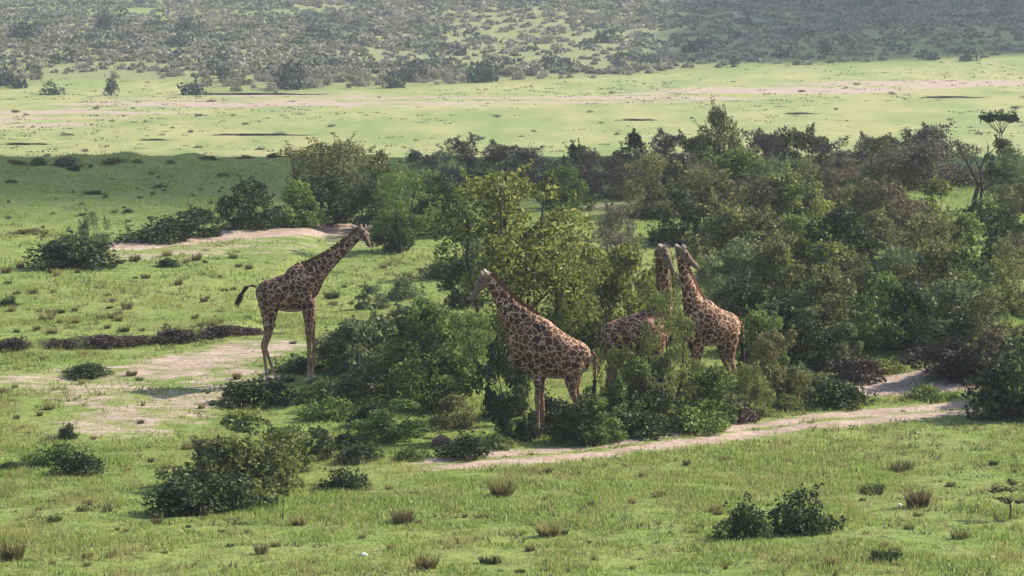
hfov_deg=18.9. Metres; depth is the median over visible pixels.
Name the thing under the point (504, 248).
tree
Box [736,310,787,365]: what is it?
bush
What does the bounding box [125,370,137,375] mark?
grass tussock
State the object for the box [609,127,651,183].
bush
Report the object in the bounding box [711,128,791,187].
bush
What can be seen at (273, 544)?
grass tussock
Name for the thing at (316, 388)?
herb clump
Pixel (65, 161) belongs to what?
bush
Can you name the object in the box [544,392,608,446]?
bush
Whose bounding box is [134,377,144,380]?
grass tussock
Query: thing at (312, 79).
bush
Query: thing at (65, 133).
grass tuft
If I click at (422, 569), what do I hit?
ground weeds
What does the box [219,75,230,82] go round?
bush
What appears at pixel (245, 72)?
bush
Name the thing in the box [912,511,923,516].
grass tussock
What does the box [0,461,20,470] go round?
bush
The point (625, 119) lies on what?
earth ledge
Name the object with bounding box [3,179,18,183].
shrub
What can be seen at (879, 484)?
grass tussock
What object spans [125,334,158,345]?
scrub
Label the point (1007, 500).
sapling
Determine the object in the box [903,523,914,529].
grass tussock
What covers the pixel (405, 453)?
herb clump
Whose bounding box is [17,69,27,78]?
bush
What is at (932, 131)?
bush
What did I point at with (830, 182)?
bush
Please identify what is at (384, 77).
bush
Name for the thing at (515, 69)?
bush
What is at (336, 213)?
bush
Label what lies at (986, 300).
bush
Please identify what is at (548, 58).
bush
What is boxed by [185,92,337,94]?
earth ledge
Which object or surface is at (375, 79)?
bush
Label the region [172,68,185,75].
bush
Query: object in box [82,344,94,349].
grass tussock
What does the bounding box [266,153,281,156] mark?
shrub
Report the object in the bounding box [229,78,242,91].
bush
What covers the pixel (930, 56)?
bush
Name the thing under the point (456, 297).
bush
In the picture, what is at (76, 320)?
grass tussock
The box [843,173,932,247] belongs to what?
bush
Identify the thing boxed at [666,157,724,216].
bush
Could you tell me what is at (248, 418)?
bush
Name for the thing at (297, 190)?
bush
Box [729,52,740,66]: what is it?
bush
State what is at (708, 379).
bush
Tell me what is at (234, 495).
bush
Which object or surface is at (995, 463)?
grass tussock
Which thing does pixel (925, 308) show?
bush
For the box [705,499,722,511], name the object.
grass tussock
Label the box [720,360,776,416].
bush
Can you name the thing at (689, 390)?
bush
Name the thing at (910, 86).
bare soil strip
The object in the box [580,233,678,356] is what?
tree
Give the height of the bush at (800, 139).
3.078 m
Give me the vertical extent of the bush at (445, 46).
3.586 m
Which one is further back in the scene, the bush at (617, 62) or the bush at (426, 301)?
the bush at (617, 62)
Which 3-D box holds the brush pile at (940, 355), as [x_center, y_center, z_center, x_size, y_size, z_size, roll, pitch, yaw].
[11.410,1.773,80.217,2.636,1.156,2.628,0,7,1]
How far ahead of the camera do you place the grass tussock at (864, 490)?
64.15 m
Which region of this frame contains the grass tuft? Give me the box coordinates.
[60,132,73,135]
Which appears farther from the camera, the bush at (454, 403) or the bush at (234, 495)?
the bush at (454, 403)
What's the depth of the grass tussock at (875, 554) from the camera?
54.45 m
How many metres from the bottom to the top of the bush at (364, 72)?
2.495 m
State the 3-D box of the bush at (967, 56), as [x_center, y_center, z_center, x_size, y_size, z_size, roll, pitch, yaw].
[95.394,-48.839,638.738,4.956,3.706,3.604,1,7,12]
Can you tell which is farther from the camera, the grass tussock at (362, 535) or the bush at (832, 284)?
the bush at (832, 284)
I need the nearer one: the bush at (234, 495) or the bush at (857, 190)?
the bush at (234, 495)
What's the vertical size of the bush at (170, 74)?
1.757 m
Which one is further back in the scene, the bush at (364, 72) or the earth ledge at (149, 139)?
the bush at (364, 72)
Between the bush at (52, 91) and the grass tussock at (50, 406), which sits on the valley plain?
the bush at (52, 91)
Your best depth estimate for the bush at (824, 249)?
93.44 m
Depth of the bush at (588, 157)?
136.36 m
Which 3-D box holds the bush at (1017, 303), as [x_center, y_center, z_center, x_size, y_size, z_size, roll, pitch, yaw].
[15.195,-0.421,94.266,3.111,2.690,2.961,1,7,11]
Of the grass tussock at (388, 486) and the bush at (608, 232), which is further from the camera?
the bush at (608, 232)
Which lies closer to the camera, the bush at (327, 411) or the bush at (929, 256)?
the bush at (327, 411)
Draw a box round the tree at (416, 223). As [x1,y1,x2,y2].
[368,163,437,252]
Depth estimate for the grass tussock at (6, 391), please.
78.09 m
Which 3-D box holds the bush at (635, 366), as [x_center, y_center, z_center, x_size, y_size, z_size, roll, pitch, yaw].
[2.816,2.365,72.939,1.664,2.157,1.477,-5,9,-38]
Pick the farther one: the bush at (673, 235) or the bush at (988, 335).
the bush at (673, 235)
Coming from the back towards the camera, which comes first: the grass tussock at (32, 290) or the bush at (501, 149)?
the bush at (501, 149)
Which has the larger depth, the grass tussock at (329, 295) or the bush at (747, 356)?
the grass tussock at (329, 295)
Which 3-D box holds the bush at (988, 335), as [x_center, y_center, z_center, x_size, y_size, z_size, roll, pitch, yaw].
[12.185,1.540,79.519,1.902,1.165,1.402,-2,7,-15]
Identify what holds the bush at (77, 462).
on the ground at (168, 370)
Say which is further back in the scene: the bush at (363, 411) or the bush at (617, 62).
the bush at (617, 62)
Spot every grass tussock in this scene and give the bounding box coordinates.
[0,387,9,393]
[0,534,28,560]
[1,266,12,272]
[7,304,17,311]
[14,261,24,267]
[28,287,38,293]
[37,310,57,319]
[41,400,57,409]
[44,326,58,333]
[45,308,57,315]
[45,513,64,522]
[48,557,57,564]
[52,269,61,275]
[70,316,81,322]
[76,505,86,511]
[77,379,86,384]
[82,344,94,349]
[100,504,113,511]
[107,311,118,318]
[114,314,123,320]
[116,326,129,331]
[120,301,132,309]
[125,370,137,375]
[128,253,140,261]
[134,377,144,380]
[140,274,151,278]
[149,517,164,523]
[162,249,172,255]
[173,277,183,284]
[180,441,195,449]
[182,256,190,262]
[188,253,202,260]
[197,401,205,408]
[198,295,208,301]
[205,318,220,325]
[228,254,238,258]
[232,372,242,379]
[244,264,253,268]
[252,541,269,554]
[267,539,281,546]
[281,376,294,382]
[288,512,312,525]
[322,291,340,298]
[357,531,368,538]
[378,262,387,268]
[383,483,394,489]
[385,542,397,549]
[389,506,417,524]
[404,270,412,277]
[412,550,441,569]
[477,554,504,564]
[487,478,516,496]
[524,544,535,551]
[529,517,565,536]
[585,499,594,506]
[627,495,636,503]
[652,491,665,497]
[680,458,692,465]
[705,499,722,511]
[712,509,722,514]
[822,550,843,565]
[858,484,885,494]
[864,543,907,561]
[874,482,886,488]
[880,541,889,546]
[889,460,913,471]
[901,482,936,507]
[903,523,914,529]
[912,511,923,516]
[946,480,955,486]
[949,527,970,539]
[988,459,998,465]
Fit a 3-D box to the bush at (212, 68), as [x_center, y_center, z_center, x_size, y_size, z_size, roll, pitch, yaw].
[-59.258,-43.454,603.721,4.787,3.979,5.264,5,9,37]
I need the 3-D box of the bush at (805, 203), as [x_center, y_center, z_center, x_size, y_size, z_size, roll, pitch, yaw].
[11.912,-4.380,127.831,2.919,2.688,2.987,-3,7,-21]
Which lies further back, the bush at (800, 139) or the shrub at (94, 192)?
the bush at (800, 139)
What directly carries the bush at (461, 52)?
on the hillside
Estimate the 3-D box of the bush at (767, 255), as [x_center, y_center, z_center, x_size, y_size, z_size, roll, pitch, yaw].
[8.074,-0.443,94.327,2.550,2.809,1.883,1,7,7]
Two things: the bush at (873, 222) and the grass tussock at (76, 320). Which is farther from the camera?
the bush at (873, 222)
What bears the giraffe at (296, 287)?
on the ground at (168, 370)
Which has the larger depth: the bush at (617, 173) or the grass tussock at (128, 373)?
the bush at (617, 173)
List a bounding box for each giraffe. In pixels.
[234,222,372,383]
[469,268,596,435]
[593,242,674,392]
[674,241,745,401]
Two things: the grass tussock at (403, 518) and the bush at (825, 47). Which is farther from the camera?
the bush at (825, 47)
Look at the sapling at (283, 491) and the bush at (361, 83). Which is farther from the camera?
the bush at (361, 83)
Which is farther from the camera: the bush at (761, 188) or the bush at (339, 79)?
the bush at (339, 79)
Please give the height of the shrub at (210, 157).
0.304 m
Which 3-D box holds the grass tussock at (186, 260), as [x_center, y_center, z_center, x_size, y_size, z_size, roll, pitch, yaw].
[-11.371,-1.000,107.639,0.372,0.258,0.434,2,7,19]
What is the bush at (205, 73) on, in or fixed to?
on the hillside
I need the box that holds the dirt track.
[108,222,1023,470]
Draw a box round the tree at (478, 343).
[431,304,502,396]
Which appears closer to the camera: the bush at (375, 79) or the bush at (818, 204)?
the bush at (818, 204)
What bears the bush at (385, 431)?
on the ground at (168, 370)
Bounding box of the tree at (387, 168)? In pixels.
[362,145,404,213]
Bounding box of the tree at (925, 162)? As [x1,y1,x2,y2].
[857,128,982,210]
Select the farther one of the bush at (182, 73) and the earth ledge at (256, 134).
the bush at (182, 73)
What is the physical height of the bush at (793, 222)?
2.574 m
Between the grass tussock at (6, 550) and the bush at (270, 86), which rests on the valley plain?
the bush at (270, 86)
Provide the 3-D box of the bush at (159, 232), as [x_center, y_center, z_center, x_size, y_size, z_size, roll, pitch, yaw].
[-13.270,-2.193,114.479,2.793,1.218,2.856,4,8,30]
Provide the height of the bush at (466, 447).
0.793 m
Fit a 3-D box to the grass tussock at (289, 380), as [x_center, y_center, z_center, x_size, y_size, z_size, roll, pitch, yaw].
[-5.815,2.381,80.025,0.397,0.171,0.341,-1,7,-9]
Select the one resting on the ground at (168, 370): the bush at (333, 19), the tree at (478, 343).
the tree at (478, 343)
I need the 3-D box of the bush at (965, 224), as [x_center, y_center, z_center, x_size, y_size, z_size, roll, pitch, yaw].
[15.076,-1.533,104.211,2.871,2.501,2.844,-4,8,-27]
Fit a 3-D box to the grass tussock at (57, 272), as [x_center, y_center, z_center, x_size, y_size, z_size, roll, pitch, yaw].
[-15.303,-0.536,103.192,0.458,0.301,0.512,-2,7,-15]
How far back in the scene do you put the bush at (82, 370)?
81.13 m
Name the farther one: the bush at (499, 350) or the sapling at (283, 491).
the bush at (499, 350)
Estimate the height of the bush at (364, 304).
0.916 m
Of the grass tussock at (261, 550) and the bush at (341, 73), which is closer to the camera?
the grass tussock at (261, 550)
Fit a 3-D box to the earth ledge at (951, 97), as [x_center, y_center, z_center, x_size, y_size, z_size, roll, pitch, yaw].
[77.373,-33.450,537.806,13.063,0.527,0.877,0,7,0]
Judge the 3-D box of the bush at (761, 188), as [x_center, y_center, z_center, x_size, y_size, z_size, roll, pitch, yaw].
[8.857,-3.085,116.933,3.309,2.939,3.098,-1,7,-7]
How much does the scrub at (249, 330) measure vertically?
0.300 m
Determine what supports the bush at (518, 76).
on the hillside
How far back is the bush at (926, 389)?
77.65 m
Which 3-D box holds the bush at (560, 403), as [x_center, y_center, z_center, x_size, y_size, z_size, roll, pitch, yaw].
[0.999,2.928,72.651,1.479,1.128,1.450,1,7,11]
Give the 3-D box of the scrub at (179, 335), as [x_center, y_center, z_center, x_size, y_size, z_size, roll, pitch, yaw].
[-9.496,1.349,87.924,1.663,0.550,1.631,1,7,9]
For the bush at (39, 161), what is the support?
on the ground at (168, 370)
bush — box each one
[0,64,13,85]
[0,294,21,306]
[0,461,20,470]
[2,72,28,88]
[7,17,45,38]
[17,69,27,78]
[17,436,86,466]
[21,226,140,270]
[30,153,48,165]
[34,71,42,79]
[39,79,67,94]
[49,153,79,166]
[49,445,108,476]
[57,420,79,439]
[60,361,114,380]
[75,207,113,258]
[91,7,117,30]
[103,74,119,95]
[110,68,120,78]
[112,213,205,244]
[139,465,250,517]
[153,434,254,482]
[155,256,186,267]
[156,204,231,237]
[162,31,189,47]
[164,69,176,76]
[171,12,195,30]
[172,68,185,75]
[177,76,207,94]
[191,402,304,495]
[196,58,219,74]
[196,68,210,76]
[199,75,215,85]
[199,77,209,86]
[201,372,309,408]
[201,464,280,513]
[207,174,284,230]
[214,63,235,80]
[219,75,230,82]
[220,75,234,85]
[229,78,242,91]
[235,78,245,83]
[244,67,251,74]
[246,78,253,84]
[254,69,269,81]
[256,176,329,227]
[256,423,316,473]
[264,77,277,90]
[267,57,311,89]
[267,63,279,72]
[268,352,327,374]
[277,58,305,79]
[285,168,359,224]
[295,65,310,74]
[296,388,361,422]
[298,423,341,460]
[300,19,334,39]
[303,72,318,86]
[305,75,323,87]
[310,315,380,376]
[311,463,372,491]
[316,68,330,77]
[320,306,429,401]
[322,78,331,85]
[323,441,385,465]
[328,8,344,22]
[328,426,371,451]
[330,175,387,231]
[331,293,467,371]
[333,68,347,81]
[337,71,348,82]
[337,397,386,429]
[348,75,355,81]
[348,282,390,309]
[348,391,444,442]
[352,73,369,86]
[356,69,367,78]
[359,74,371,82]
[365,24,383,35]
[370,215,415,251]
[372,73,383,83]
[373,283,484,413]
[381,74,390,82]
[382,68,405,87]
[389,288,440,339]
[396,54,432,78]
[400,65,424,81]
[402,59,424,73]
[406,148,422,160]
[407,154,449,183]
[411,73,423,82]
[416,172,470,235]
[418,131,498,190]
[427,254,482,308]
[430,392,476,428]
[432,428,499,461]
[436,213,499,278]
[438,40,452,49]
[442,63,456,77]
[443,68,454,78]
[446,75,456,83]
[449,42,467,55]
[457,69,467,79]
[458,139,544,187]
[466,57,498,82]
[471,330,532,417]
[474,56,496,75]
[491,383,540,443]
[501,67,514,76]
[502,145,567,189]
[509,62,518,75]
[511,70,525,79]
[523,63,538,75]
[527,388,571,431]
[530,157,599,210]
[536,70,544,78]
[538,146,604,192]
[539,49,562,63]
[539,68,548,76]
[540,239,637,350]
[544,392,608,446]
[562,390,631,444]
[563,138,591,178]
[570,150,644,200]
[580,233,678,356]
[582,200,642,268]
[582,334,646,425]
[593,20,624,42]
[598,342,668,425]
[598,399,678,440]
[608,51,626,67]
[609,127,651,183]
[609,146,699,219]
[612,156,664,191]
[612,359,678,427]
[622,126,711,183]
[623,372,689,419]
[636,254,704,342]
[644,181,711,247]
[655,129,713,187]
[658,164,772,243]
[664,398,731,435]
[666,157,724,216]
[670,362,743,423]
[674,350,704,417]
[680,193,766,282]
[681,32,710,52]
[690,144,768,207]
[692,231,793,315]
[699,170,778,237]
[706,200,818,283]
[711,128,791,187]
[712,489,774,540]
[718,274,793,350]
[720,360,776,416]
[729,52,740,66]
[730,346,764,391]
[735,228,809,304]
[735,303,789,374]
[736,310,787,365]
[746,124,803,173]
[747,324,811,400]
[748,151,797,211]
[754,163,825,242]
[754,279,826,353]
[761,223,864,319]
[761,482,848,536]
[765,207,825,278]
[770,122,848,183]
[770,151,825,211]
[773,45,789,57]
[779,309,845,371]
[784,360,821,396]
[792,258,860,343]
[793,187,843,253]
[798,198,884,282]
[799,373,878,410]
[800,135,869,187]
[805,150,861,212]
[816,37,838,55]
[817,245,877,316]
[822,178,895,242]
[823,318,864,364]
[839,131,882,183]
[841,148,897,214]
[842,262,921,349]
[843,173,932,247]
[845,199,908,265]
[850,239,955,317]
[863,129,926,190]
[872,208,969,279]
[885,233,957,322]
[888,164,952,241]
[888,276,945,345]
[898,127,950,185]
[900,381,958,400]
[903,260,1014,349]
[912,121,984,185]
[916,45,939,59]
[924,207,989,276]
[944,229,1014,320]
[946,324,1006,369]
[956,197,1023,272]
[959,44,982,60]
[960,334,1023,422]
[964,284,1023,351]
[968,230,1023,315]
[975,133,1020,184]
[977,139,1023,212]
[990,231,1023,278]
[990,329,1023,376]
[992,182,1023,239]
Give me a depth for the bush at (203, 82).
571.13 m
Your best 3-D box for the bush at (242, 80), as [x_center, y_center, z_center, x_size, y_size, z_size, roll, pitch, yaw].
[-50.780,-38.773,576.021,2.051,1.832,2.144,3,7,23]
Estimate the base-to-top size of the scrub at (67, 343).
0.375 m
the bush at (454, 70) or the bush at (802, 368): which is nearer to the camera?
the bush at (802, 368)
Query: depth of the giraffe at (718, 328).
76.67 m
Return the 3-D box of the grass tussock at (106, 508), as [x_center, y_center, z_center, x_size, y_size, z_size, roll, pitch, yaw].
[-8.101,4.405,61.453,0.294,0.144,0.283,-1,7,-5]
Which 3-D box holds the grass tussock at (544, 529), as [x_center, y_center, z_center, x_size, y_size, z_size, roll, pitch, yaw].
[0.676,4.487,57.731,0.778,0.384,0.563,-1,7,-10]
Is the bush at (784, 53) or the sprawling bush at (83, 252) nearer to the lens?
the sprawling bush at (83, 252)
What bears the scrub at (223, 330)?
on the ground at (168, 370)
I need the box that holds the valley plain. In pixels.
[0,55,1023,157]
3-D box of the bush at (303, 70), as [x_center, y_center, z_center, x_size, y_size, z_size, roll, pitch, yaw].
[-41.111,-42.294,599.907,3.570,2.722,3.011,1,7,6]
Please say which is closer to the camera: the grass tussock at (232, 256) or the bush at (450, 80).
the grass tussock at (232, 256)
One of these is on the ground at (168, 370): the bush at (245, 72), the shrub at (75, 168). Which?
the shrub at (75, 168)
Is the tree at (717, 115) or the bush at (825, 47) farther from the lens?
the bush at (825, 47)
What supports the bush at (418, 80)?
on the hillside
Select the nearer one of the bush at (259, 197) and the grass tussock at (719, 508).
the grass tussock at (719, 508)
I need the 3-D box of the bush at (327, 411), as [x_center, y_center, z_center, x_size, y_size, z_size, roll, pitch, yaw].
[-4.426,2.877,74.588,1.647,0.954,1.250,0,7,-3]
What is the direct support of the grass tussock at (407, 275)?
on the ground at (168, 370)
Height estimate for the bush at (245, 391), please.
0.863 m
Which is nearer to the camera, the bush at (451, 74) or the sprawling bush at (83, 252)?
the sprawling bush at (83, 252)
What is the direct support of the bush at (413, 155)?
on the ground at (168, 370)
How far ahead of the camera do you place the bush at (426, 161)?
141.38 m
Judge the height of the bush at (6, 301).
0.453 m
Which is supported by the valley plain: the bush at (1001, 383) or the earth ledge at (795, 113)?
the earth ledge at (795, 113)
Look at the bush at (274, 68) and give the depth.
605.75 m
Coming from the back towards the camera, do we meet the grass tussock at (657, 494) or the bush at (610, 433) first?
the bush at (610, 433)
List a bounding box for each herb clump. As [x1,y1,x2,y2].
[299,373,336,399]
[382,270,424,300]
[392,441,430,461]
[417,256,445,278]
[432,302,474,341]
[480,428,515,450]
[765,387,802,411]
[806,369,829,391]
[871,355,908,373]
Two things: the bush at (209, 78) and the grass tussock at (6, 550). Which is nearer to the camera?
the grass tussock at (6, 550)
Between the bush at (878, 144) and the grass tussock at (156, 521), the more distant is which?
the bush at (878, 144)
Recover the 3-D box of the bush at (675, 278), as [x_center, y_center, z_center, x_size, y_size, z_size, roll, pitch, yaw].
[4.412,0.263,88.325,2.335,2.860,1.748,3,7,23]
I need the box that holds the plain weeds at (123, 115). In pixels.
[0,54,1023,157]
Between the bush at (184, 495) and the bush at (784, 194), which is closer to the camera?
the bush at (184, 495)
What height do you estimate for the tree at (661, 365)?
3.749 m
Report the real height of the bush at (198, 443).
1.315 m
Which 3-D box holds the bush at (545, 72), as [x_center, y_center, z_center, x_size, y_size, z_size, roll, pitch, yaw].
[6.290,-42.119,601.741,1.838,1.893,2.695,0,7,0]
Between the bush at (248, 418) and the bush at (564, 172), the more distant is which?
the bush at (564, 172)
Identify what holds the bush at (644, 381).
on the ground at (168, 370)
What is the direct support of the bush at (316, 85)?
on the hillside
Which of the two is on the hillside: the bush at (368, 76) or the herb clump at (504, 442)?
the bush at (368, 76)
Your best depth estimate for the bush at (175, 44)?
678.82 m
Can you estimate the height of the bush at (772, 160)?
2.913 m
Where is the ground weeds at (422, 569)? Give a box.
[0,213,1023,575]
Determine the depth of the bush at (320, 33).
712.68 m
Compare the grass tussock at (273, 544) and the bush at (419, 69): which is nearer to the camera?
the grass tussock at (273, 544)
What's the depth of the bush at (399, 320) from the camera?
81.24 m
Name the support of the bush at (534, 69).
on the hillside
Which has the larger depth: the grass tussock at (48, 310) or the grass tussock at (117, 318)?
the grass tussock at (48, 310)
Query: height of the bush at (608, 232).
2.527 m
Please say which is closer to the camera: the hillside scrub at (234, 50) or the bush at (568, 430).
the bush at (568, 430)
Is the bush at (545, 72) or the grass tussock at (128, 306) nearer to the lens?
the grass tussock at (128, 306)
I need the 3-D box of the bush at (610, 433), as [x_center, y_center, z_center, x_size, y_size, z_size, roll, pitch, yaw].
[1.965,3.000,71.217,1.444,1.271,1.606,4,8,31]
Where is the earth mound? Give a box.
[431,435,451,446]
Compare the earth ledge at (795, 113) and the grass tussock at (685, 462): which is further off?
the earth ledge at (795, 113)
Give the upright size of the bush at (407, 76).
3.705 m
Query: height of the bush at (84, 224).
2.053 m
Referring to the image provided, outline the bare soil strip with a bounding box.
[0,77,1023,129]
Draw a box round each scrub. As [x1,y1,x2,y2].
[0,0,1023,73]
[0,335,30,350]
[47,337,83,349]
[77,332,136,349]
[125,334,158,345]
[149,323,209,344]
[197,322,245,338]
[237,325,261,335]
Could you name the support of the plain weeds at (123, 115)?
on the valley plain
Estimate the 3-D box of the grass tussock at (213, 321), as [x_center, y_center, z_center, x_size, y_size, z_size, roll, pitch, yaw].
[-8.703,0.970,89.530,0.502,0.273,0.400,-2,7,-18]
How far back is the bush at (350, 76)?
585.78 m
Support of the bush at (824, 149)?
on the ground at (168, 370)
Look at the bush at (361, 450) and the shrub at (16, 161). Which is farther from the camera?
the shrub at (16, 161)
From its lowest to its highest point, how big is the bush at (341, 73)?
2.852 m
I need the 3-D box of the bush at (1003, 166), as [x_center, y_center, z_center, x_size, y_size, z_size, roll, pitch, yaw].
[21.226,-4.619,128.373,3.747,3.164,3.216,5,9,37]
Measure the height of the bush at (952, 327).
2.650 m
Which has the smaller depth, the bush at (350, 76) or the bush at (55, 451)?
the bush at (55, 451)
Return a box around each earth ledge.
[1,142,50,144]
[139,138,175,140]
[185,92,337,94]
[212,133,314,135]
[615,118,654,120]
[786,112,820,114]
[919,95,990,97]
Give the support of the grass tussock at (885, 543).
on the ground at (168, 370)
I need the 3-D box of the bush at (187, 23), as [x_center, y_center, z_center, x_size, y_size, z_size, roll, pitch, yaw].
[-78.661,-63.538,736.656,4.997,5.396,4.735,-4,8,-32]
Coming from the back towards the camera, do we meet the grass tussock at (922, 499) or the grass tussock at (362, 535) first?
the grass tussock at (922, 499)
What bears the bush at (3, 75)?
on the hillside
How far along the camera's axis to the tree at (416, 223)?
112.76 m
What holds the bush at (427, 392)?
on the ground at (168, 370)
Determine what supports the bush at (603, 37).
on the hillside
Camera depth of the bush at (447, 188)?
118.37 m
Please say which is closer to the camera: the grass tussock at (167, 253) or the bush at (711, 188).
the grass tussock at (167, 253)
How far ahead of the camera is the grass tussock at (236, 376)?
80.79 m
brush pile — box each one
[715,394,764,424]
[823,348,886,385]
[900,335,993,377]
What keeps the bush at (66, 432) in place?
on the ground at (168, 370)
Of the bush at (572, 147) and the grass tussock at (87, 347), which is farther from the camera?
the bush at (572, 147)
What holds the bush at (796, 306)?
on the ground at (168, 370)
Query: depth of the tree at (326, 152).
125.35 m
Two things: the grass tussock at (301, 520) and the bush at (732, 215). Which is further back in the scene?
the bush at (732, 215)
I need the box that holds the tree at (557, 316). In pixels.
[515,224,605,337]
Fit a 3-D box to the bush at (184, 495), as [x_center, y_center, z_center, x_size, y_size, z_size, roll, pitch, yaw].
[-6.506,4.099,61.231,2.165,1.095,1.859,-6,9,-42]
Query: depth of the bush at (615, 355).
73.45 m
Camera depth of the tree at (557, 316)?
82.46 m
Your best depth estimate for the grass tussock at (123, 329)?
88.68 m
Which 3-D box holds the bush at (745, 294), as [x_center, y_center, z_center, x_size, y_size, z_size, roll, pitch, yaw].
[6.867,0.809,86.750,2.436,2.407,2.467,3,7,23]
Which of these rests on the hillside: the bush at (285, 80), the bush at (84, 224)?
the bush at (285, 80)
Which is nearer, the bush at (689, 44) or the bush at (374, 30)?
the bush at (689, 44)
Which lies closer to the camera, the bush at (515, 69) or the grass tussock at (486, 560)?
the grass tussock at (486, 560)
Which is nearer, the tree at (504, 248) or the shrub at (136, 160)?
the tree at (504, 248)
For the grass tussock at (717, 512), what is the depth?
60.62 m
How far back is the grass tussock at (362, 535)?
57.32 m
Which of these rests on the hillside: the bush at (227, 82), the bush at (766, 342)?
the bush at (227, 82)
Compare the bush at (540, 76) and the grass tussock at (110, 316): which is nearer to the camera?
the grass tussock at (110, 316)
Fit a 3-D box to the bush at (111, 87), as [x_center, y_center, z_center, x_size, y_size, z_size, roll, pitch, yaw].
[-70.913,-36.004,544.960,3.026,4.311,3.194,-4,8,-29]
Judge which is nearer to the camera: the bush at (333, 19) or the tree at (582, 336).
the tree at (582, 336)
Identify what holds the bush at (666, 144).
on the ground at (168, 370)
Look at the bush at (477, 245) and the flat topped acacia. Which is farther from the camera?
the flat topped acacia
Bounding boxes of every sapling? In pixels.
[275,466,291,519]
[987,478,1023,519]
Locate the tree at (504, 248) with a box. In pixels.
[424,158,594,373]
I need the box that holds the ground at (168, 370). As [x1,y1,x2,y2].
[0,152,1023,575]
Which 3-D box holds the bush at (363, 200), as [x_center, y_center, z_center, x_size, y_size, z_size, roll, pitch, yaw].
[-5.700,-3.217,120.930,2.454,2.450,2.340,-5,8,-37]
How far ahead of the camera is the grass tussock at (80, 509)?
61.34 m
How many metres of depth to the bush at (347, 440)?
70.39 m
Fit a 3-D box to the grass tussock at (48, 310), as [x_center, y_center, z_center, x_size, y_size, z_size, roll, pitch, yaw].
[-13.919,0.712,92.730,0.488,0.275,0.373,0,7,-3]
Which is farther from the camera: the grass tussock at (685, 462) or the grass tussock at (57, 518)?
the grass tussock at (685, 462)
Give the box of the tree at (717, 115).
[692,95,743,180]
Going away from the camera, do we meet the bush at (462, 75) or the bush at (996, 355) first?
the bush at (996, 355)
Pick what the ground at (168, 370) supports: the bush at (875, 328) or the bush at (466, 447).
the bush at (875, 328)
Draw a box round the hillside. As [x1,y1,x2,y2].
[0,0,1023,90]
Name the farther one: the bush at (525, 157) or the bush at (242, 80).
the bush at (242, 80)
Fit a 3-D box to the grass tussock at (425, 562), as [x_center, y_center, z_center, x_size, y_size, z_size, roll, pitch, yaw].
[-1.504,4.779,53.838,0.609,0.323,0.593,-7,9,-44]
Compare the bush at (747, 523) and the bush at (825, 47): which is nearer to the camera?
the bush at (747, 523)
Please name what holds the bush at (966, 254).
on the ground at (168, 370)
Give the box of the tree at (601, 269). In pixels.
[575,241,633,316]
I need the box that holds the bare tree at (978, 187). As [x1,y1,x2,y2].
[954,140,1010,225]
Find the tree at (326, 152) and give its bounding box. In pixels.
[276,131,404,210]
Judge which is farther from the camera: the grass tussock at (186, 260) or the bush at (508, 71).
the bush at (508, 71)
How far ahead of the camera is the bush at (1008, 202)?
116.74 m
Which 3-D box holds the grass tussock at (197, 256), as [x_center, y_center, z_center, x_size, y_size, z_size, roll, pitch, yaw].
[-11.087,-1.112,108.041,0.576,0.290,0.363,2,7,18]
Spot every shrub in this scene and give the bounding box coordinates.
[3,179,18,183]
[6,227,51,234]
[8,159,27,163]
[66,164,80,170]
[84,190,105,194]
[101,157,128,162]
[122,207,134,212]
[130,159,144,162]
[150,183,168,187]
[197,155,218,160]
[216,172,229,176]
[233,154,254,158]
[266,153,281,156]
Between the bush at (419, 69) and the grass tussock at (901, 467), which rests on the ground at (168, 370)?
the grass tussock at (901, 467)
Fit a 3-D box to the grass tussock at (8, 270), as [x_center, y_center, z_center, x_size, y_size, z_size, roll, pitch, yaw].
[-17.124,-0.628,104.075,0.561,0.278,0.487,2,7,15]
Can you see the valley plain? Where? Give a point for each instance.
(875, 115)
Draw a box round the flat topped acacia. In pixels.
[978,109,1018,158]
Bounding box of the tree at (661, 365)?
[635,276,695,404]
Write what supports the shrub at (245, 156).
on the ground at (168, 370)
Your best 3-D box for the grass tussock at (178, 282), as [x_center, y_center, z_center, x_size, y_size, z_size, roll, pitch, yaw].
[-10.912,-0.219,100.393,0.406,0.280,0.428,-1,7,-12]
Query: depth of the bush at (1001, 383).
74.77 m
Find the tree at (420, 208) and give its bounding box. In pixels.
[377,164,461,231]
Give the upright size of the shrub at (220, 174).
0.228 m
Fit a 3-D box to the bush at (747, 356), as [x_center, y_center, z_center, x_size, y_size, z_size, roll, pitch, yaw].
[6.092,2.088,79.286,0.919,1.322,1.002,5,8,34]
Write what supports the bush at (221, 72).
on the hillside
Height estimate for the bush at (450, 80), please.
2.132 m
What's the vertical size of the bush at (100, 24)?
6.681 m
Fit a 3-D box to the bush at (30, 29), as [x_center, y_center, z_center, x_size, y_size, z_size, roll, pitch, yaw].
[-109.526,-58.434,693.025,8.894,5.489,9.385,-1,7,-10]
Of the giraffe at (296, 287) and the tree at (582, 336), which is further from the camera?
the tree at (582, 336)
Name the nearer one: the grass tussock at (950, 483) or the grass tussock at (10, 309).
the grass tussock at (950, 483)
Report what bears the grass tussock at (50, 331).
on the ground at (168, 370)
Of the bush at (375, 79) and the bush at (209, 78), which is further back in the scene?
the bush at (375, 79)
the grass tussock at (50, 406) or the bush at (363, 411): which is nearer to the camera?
the bush at (363, 411)

